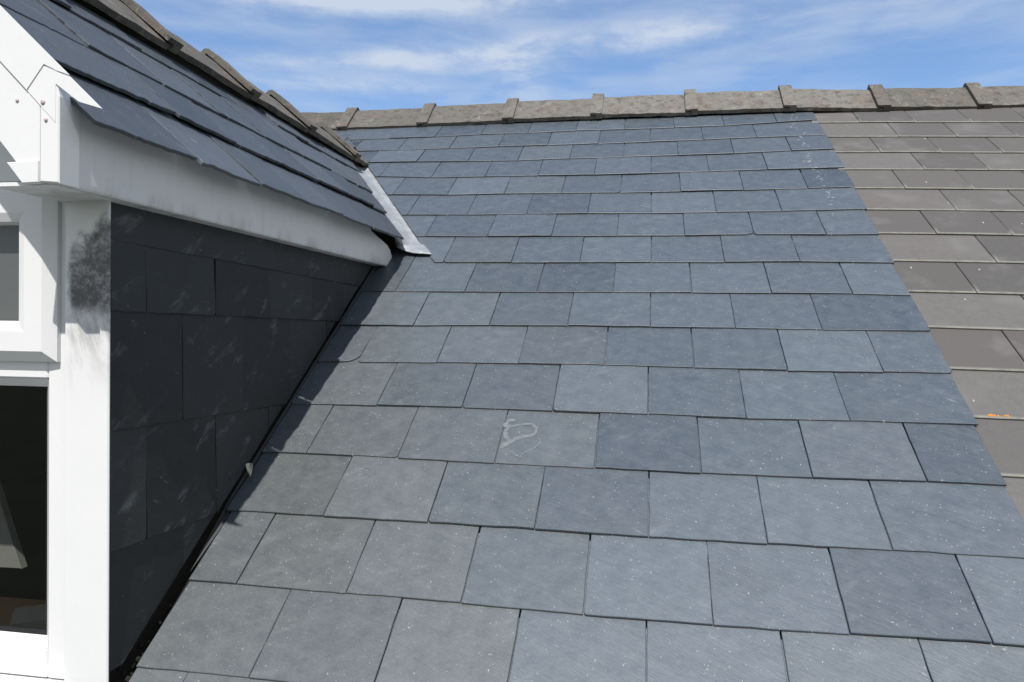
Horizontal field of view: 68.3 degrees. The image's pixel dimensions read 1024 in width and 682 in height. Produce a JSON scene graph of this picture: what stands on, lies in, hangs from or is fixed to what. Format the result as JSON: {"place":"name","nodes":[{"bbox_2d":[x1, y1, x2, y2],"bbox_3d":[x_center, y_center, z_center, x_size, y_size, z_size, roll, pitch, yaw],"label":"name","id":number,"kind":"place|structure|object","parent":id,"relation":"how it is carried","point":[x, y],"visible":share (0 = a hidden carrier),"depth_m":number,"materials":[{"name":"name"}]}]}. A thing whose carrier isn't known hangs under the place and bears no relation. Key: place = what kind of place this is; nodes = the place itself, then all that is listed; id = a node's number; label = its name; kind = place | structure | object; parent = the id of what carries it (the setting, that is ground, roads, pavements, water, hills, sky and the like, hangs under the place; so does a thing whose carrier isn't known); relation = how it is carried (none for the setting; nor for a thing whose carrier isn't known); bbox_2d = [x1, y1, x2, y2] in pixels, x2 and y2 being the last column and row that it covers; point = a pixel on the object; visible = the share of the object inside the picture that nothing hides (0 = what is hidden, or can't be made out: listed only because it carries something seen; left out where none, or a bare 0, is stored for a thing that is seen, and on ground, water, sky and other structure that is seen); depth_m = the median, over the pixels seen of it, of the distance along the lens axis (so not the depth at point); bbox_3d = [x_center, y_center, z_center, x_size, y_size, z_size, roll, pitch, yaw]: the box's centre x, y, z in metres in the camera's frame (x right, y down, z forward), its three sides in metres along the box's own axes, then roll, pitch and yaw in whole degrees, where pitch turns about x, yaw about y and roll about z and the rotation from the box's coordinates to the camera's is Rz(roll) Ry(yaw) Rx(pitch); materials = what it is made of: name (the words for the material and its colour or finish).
{"place":"outdoors","nodes":[
{"label":"outdoors","id":0,"kind":"place"},
{"bbox_2d":[9,604,45,628],"bbox_3d":[-0.958,0.580,1.592,0.160,0.026,0.100,0,1,-28],"label":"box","id":1,"kind":"object","parent":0,"point":[34,616],"visible":0.29,"depth_m":1.55,"materials":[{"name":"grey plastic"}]},
{"bbox_2d":[124,85,1023,681],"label":"slate roof","id":2,"kind":"structure","parent":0,"point":[598,387],"depth_m":1.89,"materials":[{"name":"stone"}]},
{"bbox_2d":[113,604,173,681],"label":"moss","id":3,"kind":"object","parent":2,"relation":"on","point":[132,664],"visible":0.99,"depth_m":1.51,"materials":[{"name":"black plant"}]},
{"bbox_2d":[0,0,431,681],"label":"dormer","id":4,"kind":"object","parent":2,"relation":"attached to","point":[194,248],"visible":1,"depth_m":1.57,"materials":[{"name":"stone"}]},
{"bbox_2d":[0,481,26,568],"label":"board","id":5,"kind":"object","parent":4,"relation":"in","point":[11,554],"visible":1,"depth_m":1.79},
{"bbox_2d":[0,188,65,681],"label":"window","id":6,"kind":"structure","parent":4,"relation":"in","point":[32,228],"depth_m":1.44,"materials":[{"name":"white plastic"}]},
{"bbox_2d":[246,463,252,476],"bbox_3d":[-0.666,0.326,1.914,0.016,0.032,0.037,0,1,-21],"label":"leaf","id":7,"kind":"object","parent":2,"relation":"on","point":[249,466],"visible":1,"depth_m":1.91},
{"bbox_2d":[134,0,1023,112],"label":"sky","id":8,"kind":"structure","parent":0,"point":[321,56],"materials":[{"name":"blue"}]},
{"bbox_2d":[812,82,1023,520],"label":"tiled roof","id":9,"kind":"structure","parent":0,"point":[936,175],"depth_m":2.76,"materials":[{"name":"tile"}]}
]}

